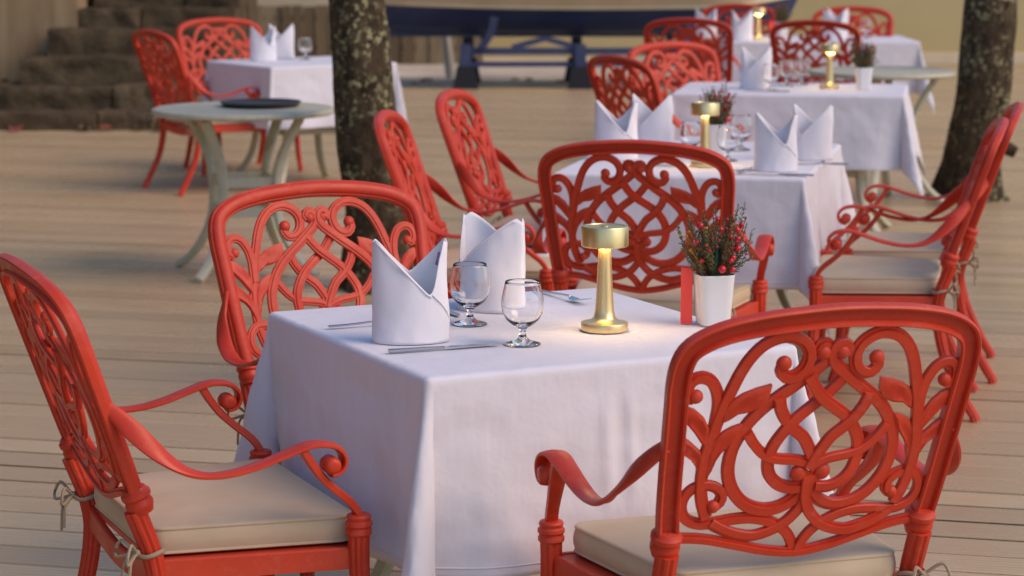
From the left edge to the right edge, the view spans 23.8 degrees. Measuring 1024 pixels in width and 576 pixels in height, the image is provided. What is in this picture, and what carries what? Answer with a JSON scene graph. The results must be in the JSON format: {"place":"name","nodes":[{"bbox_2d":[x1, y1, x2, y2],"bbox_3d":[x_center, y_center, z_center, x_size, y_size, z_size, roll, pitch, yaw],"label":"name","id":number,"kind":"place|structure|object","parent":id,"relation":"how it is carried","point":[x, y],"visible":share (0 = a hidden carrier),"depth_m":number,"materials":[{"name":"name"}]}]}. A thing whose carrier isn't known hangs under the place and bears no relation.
{"place":"outdoors","nodes":[
{"label":"outdoors","id":0,"kind":"place"},
{"bbox_2d":[0,0,247,130],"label":"stone steps","id":1,"kind":"structure","parent":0,"point":[87,71],"depth_m":18.34,"materials":[{"name":"brown stone"}]},
{"bbox_2d":[0,63,1023,575],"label":"deck","id":2,"kind":"structure","parent":0,"point":[96,233],"depth_m":10.10,"materials":[{"name":"brown wood"}]},
{"bbox_2d":[8,125,22,130],"bbox_3d":[-3.602,-1.164,17.578,0.108,0.037,0.179,6,11,36],"label":"fallen leaf","id":3,"kind":"object","parent":2,"relation":"on","point":[16,128],"visible":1,"depth_m":17.55,"materials":[{"name":"brown plant"}]},
{"bbox_2d":[78,124,90,129],"bbox_3d":[-3.101,-1.167,17.606,0.082,0.038,0.157,1,9,5],"label":"fallen leaf","id":4,"kind":"object","parent":2,"relation":"on","point":[82,126],"visible":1,"depth_m":17.60,"materials":[{"name":"brown plant"}]},
{"bbox_2d":[98,124,113,127],"bbox_3d":[-2.950,-1.171,17.628,0.149,0.028,0.087,-3,9,-18],"label":"fallen leaf","id":5,"kind":"object","parent":2,"relation":"on","point":[106,126],"visible":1,"depth_m":17.64,"materials":[{"name":"brown plant"}]},
{"bbox_2d":[0,253,371,575],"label":"armchair","id":6,"kind":"object","parent":2,"relation":"on","point":[261,511],"visible":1,"depth_m":4.48,"materials":[{"name":"red paint"}]},
{"bbox_2d":[132,29,266,195],"bbox_3d":[-1.784,-1.016,13.790,0.626,0.925,0.687,-6,10,-32],"label":"armchair","id":7,"kind":"object","parent":2,"relation":"on","point":[182,76],"visible":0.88,"depth_m":13.63,"materials":[{"name":"red paint"}]},
{"bbox_2d":[176,17,303,175],"bbox_3d":[-1.707,-1.190,14.930,0.687,0.925,0.626,-4,10,-27],"label":"armchair","id":8,"kind":"object","parent":2,"relation":"on","point":[212,37],"visible":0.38,"depth_m":15.05,"materials":[{"name":"red paint"}]},
{"bbox_2d":[151,101,333,282],"bbox_3d":[-1.166,-0.424,10.588,0.794,0.727,0.794,-3,9,-17],"label":"side table","id":9,"kind":"object","parent":2,"relation":"on","point":[222,180],"visible":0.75,"depth_m":10.47,"materials":[{"name":"green paint"}]},
{"bbox_2d":[220,98,300,107],"bbox_3d":[-1.100,-0.808,10.620,0.356,0.021,0.356,0,9,0],"label":"round tray","id":10,"kind":"object","parent":9,"relation":"on","point":[260,103],"visible":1,"depth_m":10.67,"materials":[{"name":"grey metal"}]},
{"bbox_2d":[235,127,334,183],"bbox_3d":[-1.220,-0.954,14.097,0.822,0.711,0.770,-6,11,-34],"label":"dining table","id":11,"kind":"object","parent":2,"relation":"on","point":[317,132],"visible":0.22,"depth_m":14.14,"materials":[{"name":"green paint"}]},
{"bbox_2d":[195,56,407,139],"bbox_3d":[-1.218,-1.069,14.079,0.947,0.494,0.896,-6,11,-34],"label":"tablecloth","id":12,"kind":"object","parent":11,"relation":"on","point":[308,81],"visible":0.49,"depth_m":13.70,"materials":[{"name":"white fabric"}]},
{"bbox_2d":[250,26,276,61],"bbox_3d":[-1.436,-1.410,14.003,0.154,0.202,0.089,-1,9,-9],"label":"folded napkin","id":13,"kind":"object","parent":12,"relation":"on","point":[263,49],"visible":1,"depth_m":13.98,"materials":[{"name":"white fabric"}]},
{"bbox_2d":[269,24,294,58],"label":"folded napkin","id":14,"kind":"object","parent":12,"relation":"on","point":[285,44],"visible":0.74,"depth_m":14.26,"materials":[{"name":"white fabric"}]},
{"bbox_2d":[298,38,311,59],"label":"wine glass","id":15,"kind":"object","parent":12,"relation":"on","point":[305,46],"visible":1,"depth_m":14.15,"materials":[{"name":"white"}]},
{"bbox_2d":[208,180,452,575],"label":"armchair","id":16,"kind":"object","parent":2,"relation":"on","point":[238,348],"visible":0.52,"depth_m":5.71,"materials":[{"name":"red paint"}]},
{"bbox_2d":[329,0,413,294],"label":"tree","id":17,"kind":"object","parent":2,"relation":"on","point":[363,87],"visible":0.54,"depth_m":10.00,"materials":[{"name":"brown plant"}]},
{"bbox_2d":[373,109,553,290],"bbox_3d":[-0.125,-0.115,7.910,0.626,0.925,0.687,1,9,5],"label":"armchair","id":18,"kind":"object","parent":2,"relation":"on","point":[398,160],"visible":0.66,"depth_m":7.93,"materials":[{"name":"red paint"}]},
{"bbox_2d":[435,89,541,247],"bbox_3d":[0.060,-0.256,8.829,0.626,0.925,0.687,2,9,12],"label":"armchair","id":19,"kind":"object","parent":2,"relation":"on","point":[472,183],"visible":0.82,"depth_m":8.85,"materials":[{"name":"red paint"}]},
{"bbox_2d":[370,348,796,575],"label":"dining table","id":20,"kind":"object","parent":2,"relation":"on","point":[381,568],"depth_m":5.13,"materials":[{"name":"green paint"}]},
{"bbox_2d":[234,288,833,575],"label":"tablecloth","id":21,"kind":"object","parent":20,"relation":"on","point":[437,477],"visible":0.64,"depth_m":4.59,"materials":[{"name":"white fabric"}]},
{"bbox_2d":[328,321,371,327],"bbox_3d":[-0.276,0.067,4.965,0.210,0.013,0.023,-3,9,-21],"label":"table fork","id":22,"kind":"object","parent":21,"relation":"on","point":[349,324],"visible":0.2,"depth_m":4.94,"materials":[{"name":"silver metal"}]},
{"bbox_2d":[372,238,449,344],"bbox_3d":[-0.199,0.005,4.768,0.154,0.202,0.090,-1,9,-6],"label":"folded napkin","id":23,"kind":"object","parent":21,"relation":"on","point":[410,307],"visible":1,"depth_m":4.74,"materials":[{"name":"white fabric"}]},
{"bbox_2d":[388,343,500,352],"bbox_3d":[-0.131,0.114,4.691,0.229,0.007,0.017,-3,9,-21],"label":"table knife","id":24,"kind":"object","parent":21,"relation":"on","point":[407,349],"visible":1,"depth_m":4.67,"materials":[{"name":"silver metal"}]},
{"bbox_2d":[449,310,459,315],"bbox_3d":[-0.160,0.042,5.165,0.017,0.007,0.229,-5,10,-28],"label":"table knife","id":25,"kind":"object","parent":21,"relation":"on","point":[454,313],"visible":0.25,"depth_m":5.09,"materials":[{"name":"silver metal"}]},
{"bbox_2d":[450,261,489,326],"bbox_3d":[-0.086,0.012,4.972,0.084,0.126,0.084,-3,9,-17],"label":"wine glass","id":26,"kind":"object","parent":21,"relation":"on","point":[469,285],"visible":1,"depth_m":4.94,"materials":[{"name":"white"}]},
{"bbox_2d":[456,212,525,313],"bbox_3d":[-0.043,-0.056,5.175,0.151,0.199,0.153,1,9,4],"label":"folded napkin","id":27,"kind":"object","parent":21,"relation":"on","point":[500,252],"visible":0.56,"depth_m":5.11,"materials":[{"name":"white fabric"}]},
{"bbox_2d":[501,278,543,346],"bbox_3d":[0.021,0.048,4.736,0.084,0.126,0.084,0,9,-1],"label":"wine glass","id":28,"kind":"object","parent":21,"relation":"on","point":[522,302],"visible":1,"depth_m":4.71,"materials":[{"name":"white"}]},
{"bbox_2d":[542,289,591,300],"bbox_3d":[0.114,0.014,5.311,0.023,0.013,0.210,-5,10,-28],"label":"table fork","id":29,"kind":"object","parent":21,"relation":"on","point":[571,298],"visible":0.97,"depth_m":5.29,"materials":[{"name":"silver metal"}]},
{"bbox_2d":[581,223,628,333],"bbox_3d":[0.187,-0.020,4.888,0.096,0.214,0.096,7,11,39],"label":"table lamp","id":30,"kind":"object","parent":21,"relation":"on","point":[604,238],"visible":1,"depth_m":4.87,"materials":[{"name":"gold metal"}]},
{"bbox_2d":[680,267,692,323],"bbox_3d":[0.359,0.013,4.991,0.024,0.116,0.038,1,9,6],"label":"table card","id":31,"kind":"object","parent":21,"relation":"on","point":[686,295],"visible":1,"depth_m":4.97,"materials":[{"name":"red paper"}]},
{"bbox_2d":[693,271,734,325],"bbox_3d":[0.413,0.022,4.973,0.078,0.105,0.078,-2,9,-11],"label":"vase","id":32,"kind":"object","parent":21,"relation":"on","point":[713,296],"visible":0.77,"depth_m":4.94,"materials":[{"name":"white ceramic"}]},
{"bbox_2d":[675,201,755,275],"bbox_3d":[0.414,-0.087,4.957,0.164,0.181,0.143,0,9,0],"label":"bouquet","id":33,"kind":"object","parent":32,"relation":"in","point":[714,257],"visible":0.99,"depth_m":4.94,"materials":[{"name":"green plant"}]},
{"bbox_2d":[532,139,773,317],"bbox_3d":[0.408,-0.006,7.195,0.687,0.925,0.626,2,9,13],"label":"armchair","id":34,"kind":"object","parent":2,"relation":"on","point":[657,287],"visible":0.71,"depth_m":6.96,"materials":[{"name":"red paint"}]},
{"bbox_2d":[587,54,749,140],"bbox_3d":[0.723,-0.626,11.245,0.626,0.925,0.687,-5,10,-29],"label":"armchair","id":35,"kind":"object","parent":2,"relation":"on","point":[616,77],"visible":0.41,"depth_m":11.06,"materials":[{"name":"red paint"}]},
{"bbox_2d":[627,41,721,108],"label":"armchair","id":36,"kind":"object","parent":2,"relation":"on","point":[685,47],"visible":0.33,"depth_m":12.25,"materials":[{"name":"red paint"}]},
{"bbox_2d":[640,18,740,100],"bbox_3d":[1.163,-1.268,15.437,0.687,0.925,0.626,2,9,14],"label":"armchair","id":37,"kind":"object","parent":2,"relation":"on","point":[729,57],"visible":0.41,"depth_m":15.14,"materials":[{"name":"red paint"}]},
{"bbox_2d":[675,3,775,84],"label":"armchair","id":38,"kind":"object","parent":2,"relation":"on","point":[724,8],"visible":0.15,"depth_m":17.52,"materials":[{"name":"red paint"}]},
{"bbox_2d":[534,302,981,575],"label":"armchair","id":39,"kind":"object","parent":2,"relation":"on","point":[804,526],"visible":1,"depth_m":4.09,"materials":[{"name":"red paint"}]},
{"bbox_2d":[750,289,807,334],"bbox_3d":[0.673,-0.097,8.502,0.822,0.711,1.237,2,9,13],"label":"dining table","id":40,"kind":"object","parent":2,"relation":"on","point":[785,299],"depth_m":8.89,"materials":[{"name":"green paint"}]},
{"bbox_2d":[537,140,858,336],"bbox_3d":[0.673,-0.211,8.485,1.026,0.497,1.440,2,9,13],"label":"tablecloth","id":41,"kind":"object","parent":40,"relation":"on","point":[795,217],"visible":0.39,"depth_m":7.86,"materials":[{"name":"white fabric"}]},
{"bbox_2d":[594,100,637,160],"bbox_3d":[0.358,-0.543,8.341,0.154,0.202,0.089,2,9,11],"label":"folded napkin","id":42,"kind":"object","parent":41,"relation":"on","point":[609,125],"visible":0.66,"depth_m":8.32,"materials":[{"name":"white fabric"}]},
{"bbox_2d":[632,94,672,141],"bbox_3d":[0.497,-0.590,8.649,0.154,0.202,0.090,2,9,11],"label":"folded napkin","id":43,"kind":"object","parent":41,"relation":"on","point":[655,124],"visible":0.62,"depth_m":8.62,"materials":[{"name":"white fabric"}]},
{"bbox_2d":[656,164,674,166],"bbox_3d":[0.467,-0.412,8.123,0.229,0.007,0.017,2,9,14],"label":"table knife","id":44,"kind":"object","parent":41,"relation":"on","point":[666,165],"visible":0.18,"depth_m":8.11,"materials":[{"name":"silver metal"}]},
{"bbox_2d":[679,121,700,145],"bbox_3d":[0.623,-0.518,8.454,0.079,0.120,0.079,-7,11,-40],"label":"wine glass","id":45,"kind":"object","parent":41,"relation":"on","point":[689,132],"visible":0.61,"depth_m":8.42,"materials":[{"name":"white"}]},
{"bbox_2d":[690,102,719,167],"bbox_3d":[0.645,-0.513,8.108,0.095,0.214,0.096,-8,12,-41],"label":"table lamp","id":46,"kind":"object","parent":41,"relation":"on","point":[705,110],"visible":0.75,"depth_m":8.08,"materials":[{"name":"gold metal"}]},
{"bbox_2d":[709,123,726,153],"bbox_3d":[0.716,-0.525,8.547,0.078,0.105,0.078,0,9,0],"label":"vase","id":47,"kind":"object","parent":41,"relation":"on","point":[713,129],"visible":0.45,"depth_m":8.51,"materials":[{"name":"white ceramic"}]},
{"bbox_2d":[699,82,736,124],"bbox_3d":[0.717,-0.635,8.532,0.143,0.181,0.164,8,12,44],"label":"bouquet","id":48,"kind":"object","parent":47,"relation":"in","point":[725,111],"visible":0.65,"depth_m":8.51,"materials":[{"name":"green plant"}]},
{"bbox_2d":[716,125,739,161],"bbox_3d":[0.739,-0.494,8.300,0.079,0.120,0.079,6,11,36],"label":"wine glass","id":49,"kind":"object","parent":41,"relation":"on","point":[727,138],"visible":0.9,"depth_m":8.27,"materials":[{"name":"white"}]},
{"bbox_2d":[729,114,752,150],"bbox_3d":[0.820,-0.557,8.689,0.084,0.126,0.084,1,9,10],"label":"wine glass","id":50,"kind":"object","parent":41,"relation":"on","point":[743,122],"visible":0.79,"depth_m":8.66,"materials":[{"name":"white"}]},
{"bbox_2d":[734,167,753,171],"bbox_3d":[0.764,-0.390,7.953,0.023,0.013,0.210,3,9,19],"label":"table fork","id":51,"kind":"object","parent":41,"relation":"on","point":[742,170],"visible":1,"depth_m":7.92,"materials":[{"name":"silver metal"}]},
{"bbox_2d":[754,113,797,171],"bbox_3d":[0.866,-0.479,7.963,0.145,0.190,0.084,2,9,14],"label":"folded napkin","id":52,"kind":"object","parent":41,"relation":"on","point":[775,150],"visible":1,"depth_m":7.94,"materials":[{"name":"white fabric"}]},
{"bbox_2d":[744,173,813,175],"bbox_3d":[0.861,-0.368,7.836,0.229,0.007,0.017,3,9,16],"label":"table knife","id":53,"kind":"object","parent":41,"relation":"on","point":[790,174],"visible":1,"depth_m":7.82,"materials":[{"name":"silver metal"}]},
{"bbox_2d":[793,104,833,160],"bbox_3d":[1.031,-0.535,8.332,0.144,0.190,0.084,2,9,14],"label":"folded napkin","id":54,"kind":"object","parent":41,"relation":"on","point":[814,140],"visible":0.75,"depth_m":8.30,"materials":[{"name":"white fabric"}]},
{"bbox_2d":[800,162,848,164],"bbox_3d":[1.022,-0.421,8.185,0.229,0.007,0.018,3,9,17],"label":"table knife","id":55,"kind":"object","parent":41,"relation":"on","point":[825,163],"visible":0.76,"depth_m":8.17,"materials":[{"name":"silver metal"}]},
{"bbox_2d":[770,20,881,83],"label":"armchair","id":56,"kind":"object","parent":2,"relation":"on","point":[827,25],"visible":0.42,"depth_m":14.86,"materials":[{"name":"red paint"}]},
{"bbox_2d":[812,6,893,36],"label":"armchair","id":57,"kind":"object","parent":2,"relation":"on","point":[866,11],"visible":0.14,"depth_m":17.00,"materials":[{"name":"red paint"}]},
{"bbox_2d":[845,97,904,230],"bbox_3d":[1.369,-0.615,11.882,1.092,0.711,0.822,2,9,10],"label":"dining table","id":58,"kind":"object","parent":2,"relation":"on","point":[861,180],"visible":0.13,"depth_m":11.62,"materials":[{"name":"green paint"}]},
{"bbox_2d":[672,82,924,199],"bbox_3d":[1.369,-0.735,11.863,1.288,0.484,1.018,2,9,10],"label":"tablecloth","id":59,"kind":"object","parent":58,"relation":"on","point":[874,128],"visible":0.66,"depth_m":11.40,"materials":[{"name":"white fabric"}]},
{"bbox_2d":[740,46,771,88],"bbox_3d":[1.187,-1.072,11.797,0.154,0.202,0.090,1,9,6],"label":"folded napkin","id":60,"kind":"object","parent":59,"relation":"on","point":[751,73],"visible":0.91,"depth_m":11.77,"materials":[{"name":"white fabric"}]},
{"bbox_2d":[743,90,789,91],"bbox_3d":[1.214,-0.943,11.590,0.229,0.007,0.017,3,9,16],"label":"table knife","id":61,"kind":"object","parent":59,"relation":"on","point":[771,90],"visible":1,"depth_m":11.57,"materials":[{"name":"silver metal"}]},
{"bbox_2d":[762,64,778,89],"bbox_3d":[1.245,-1.016,11.684,0.084,0.126,0.084,7,11,37],"label":"wine glass","id":62,"kind":"object","parent":59,"relation":"on","point":[770,74],"visible":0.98,"depth_m":11.65,"materials":[{"name":"white"}]},
{"bbox_2d":[779,60,794,85],"bbox_3d":[1.359,-1.063,11.992,0.084,0.126,0.084,2,9,12],"label":"wine glass","id":63,"kind":"object","parent":59,"relation":"on","point":[786,70],"visible":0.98,"depth_m":11.96,"materials":[{"name":"white"}]},
{"bbox_2d":[795,59,809,84],"bbox_3d":[1.442,-1.076,12.074,0.084,0.126,0.084,-2,9,-13],"label":"wine glass","id":64,"kind":"object","parent":59,"relation":"on","point":[802,68],"visible":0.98,"depth_m":12.04,"materials":[{"name":"white"}]},
{"bbox_2d":[819,44,839,88],"bbox_3d":[1.546,-1.079,11.800,0.095,0.214,0.095,-3,9,-16],"label":"table lamp","id":65,"kind":"object","parent":59,"relation":"on","point":[829,50],"visible":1,"depth_m":11.78,"materials":[{"name":"gold metal"}]},
{"bbox_2d":[855,67,872,89],"bbox_3d":[1.702,-1.014,11.737,0.078,0.105,0.078,-1,9,-6],"label":"vase","id":66,"kind":"object","parent":59,"relation":"on","point":[863,78],"visible":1,"depth_m":11.71,"materials":[{"name":"white ceramic"}]},
{"bbox_2d":[848,37,878,67],"bbox_3d":[1.700,-1.123,11.721,0.143,0.181,0.164,-8,12,-41],"label":"bouquet","id":67,"kind":"object","parent":66,"relation":"in","point":[865,61],"visible":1,"depth_m":11.71,"materials":[{"name":"green plant"}]},
{"bbox_2d":[809,66,956,203],"bbox_3d":[2.000,-0.818,13.158,0.794,0.727,0.794,-5,10,-28],"label":"side table","id":68,"kind":"object","parent":2,"relation":"on","point":[888,74],"visible":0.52,"depth_m":13.02,"materials":[{"name":"green paint"}]},
{"bbox_2d":[805,117,1008,422],"bbox_3d":[1.244,-0.084,7.704,0.626,0.925,0.687,2,9,10],"label":"armchair","id":69,"kind":"object","parent":2,"relation":"on","point":[838,277],"visible":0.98,"depth_m":7.49,"materials":[{"name":"red paint"}]},
{"bbox_2d":[827,102,1023,383],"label":"armchair","id":70,"kind":"object","parent":2,"relation":"on","point":[860,246],"visible":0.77,"depth_m":8.10,"materials":[{"name":"red paint"}]},
{"bbox_2d":[925,0,1017,203],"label":"tree","id":71,"kind":"object","parent":2,"relation":"on","point":[985,66],"visible":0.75,"depth_m":13.17,"materials":[{"name":"brown plant"}]},
{"bbox_2d":[397,57,683,87],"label":"sand","id":72,"kind":"structure","parent":0,"point":[502,77],"depth_m":24.22,"materials":[{"name":"beige sand"}]},
{"bbox_2d":[441,37,454,77],"bbox_3d":[-0.650,-2.377,23.815,0.196,0.687,0.100,0,9,0],"label":"white post","id":73,"kind":"object","parent":72,"relation":"on","point":[448,57],"visible":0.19,"depth_m":23.79,"materials":[{"name":"grey"}]},
{"bbox_2d":[453,17,710,88],"bbox_3d":[0.905,-2.219,22.640,2.890,0.679,1.570,0,9,0],"label":"boat cradle","id":74,"kind":"object","parent":72,"relation":"on","point":[467,75],"visible":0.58,"depth_m":21.98,"materials":[{"name":"paint"}]},
{"bbox_2d":[385,0,796,36],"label":"boat","id":75,"kind":"object","parent":74,"relation":"on","point":[525,18],"visible":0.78,"depth_m":22.15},
{"label":"ground","id":76,"kind":"structure","parent":0,"visible":0},
{"bbox_2d":[0,0,92,81],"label":"tan wall","id":77,"kind":"structure","parent":76,"relation":"on","point":[25,25],"depth_m":18.96,"materials":[{"name":"beige paint"}]},
{"bbox_2d":[246,0,257,58],"bbox_3d":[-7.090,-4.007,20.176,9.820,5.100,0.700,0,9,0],"label":"post","id":78,"kind":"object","parent":76,"relation":"on","point":[251,11],"depth_m":20.30,"materials":[{"name":"wood"}]},
{"bbox_2d":[257,5,482,63],"bbox_3d":[-1.806,-2.718,26.232,2.987,0.677,0.119,0,9,0],"label":"plank fence","id":79,"kind":"object","parent":76,"relation":"on","point":[415,50],"visible":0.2,"depth_m":26.20,"materials":[{"name":"brown wood"}]},
{"bbox_2d":[257,0,484,62],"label":"wall","id":80,"kind":"structure","parent":76,"relation":"on","point":[308,3],"depth_m":26.43,"materials":[{"name":"beige paint"}]},
{"bbox_2d":[485,0,1023,62],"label":"plaster wall","id":81,"kind":"structure","parent":76,"relation":"on","point":[933,28],"depth_m":27.36,"materials":[{"name":"beige paint"}]},
{"bbox_3d":[2.096,-1.359,16.743,1.278,0.711,0.863,0,9,0],"label":"dining table","id":82,"kind":"object","parent":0,"visible":0},
{"bbox_2d":[712,35,934,113],"bbox_3d":[2.095,-1.480,16.724,1.473,0.484,1.059,0,9,0],"label":"tablecloth","id":83,"kind":"object","parent":82,"relation":"on","point":[896,50],"visible":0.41,"depth_m":16.27,"materials":[{"name":"white fabric"}]},
{"bbox_2d":[695,9,716,37],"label":"folded napkin","id":84,"kind":"object","parent":83,"relation":"on","point":[711,16],"visible":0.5,"depth_m":16.64,"materials":[{"name":"white fabric"}]},
{"bbox_2d":[731,10,752,40],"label":"folded napkin","id":85,"kind":"object","parent":83,"relation":"on","point":[742,29],"visible":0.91,"depth_m":16.36,"materials":[{"name":"white fabric"}]},
{"bbox_2d":[752,8,765,39],"bbox_3d":[1.672,-1.794,16.466,0.096,0.214,0.096,6,10,33],"label":"table lamp","id":86,"kind":"object","parent":83,"relation":"on","point":[758,12],"visible":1,"depth_m":16.45,"materials":[{"name":"gold metal"}]},
{"bbox_2d":[769,21,772,37],"bbox_3d":[1.782,-1.780,16.697,0.024,0.116,0.038,-1,9,-6],"label":"table card","id":87,"kind":"object","parent":83,"relation":"on","point":[770,25],"visible":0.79,"depth_m":16.68,"materials":[{"name":"red"}]},
{"bbox_2d":[776,22,787,37],"bbox_3d":[1.867,-1.787,16.782,0.078,0.105,0.078,-3,9,-17],"label":"vase","id":88,"kind":"object","parent":83,"relation":"on","point":[783,33],"visible":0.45,"depth_m":16.75,"materials":[{"name":"white ceramic"}]},
{"bbox_2d":[771,1,792,22],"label":"bouquet","id":89,"kind":"object","parent":88,"relation":"in","point":[781,15],"visible":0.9,"depth_m":16.74,"materials":[{"name":"green plant"}]},
{"bbox_2d":[823,10,844,39],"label":"folded napkin","id":90,"kind":"object","parent":83,"relation":"on","point":[839,18],"visible":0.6,"depth_m":16.39,"materials":[{"name":"white fabric"}]},
{"bbox_2d":[827,8,848,37],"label":"folded napkin","id":91,"kind":"object","parent":83,"relation":"on","point":[831,14],"visible":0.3,"depth_m":16.75,"materials":[{"name":"white fabric"}]},
{"bbox_2d":[860,20,871,38],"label":"wine glass","id":92,"kind":"object","parent":83,"relation":"on","point":[865,27],"visible":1,"depth_m":16.59,"materials":[{"name":"white"}]}
]}

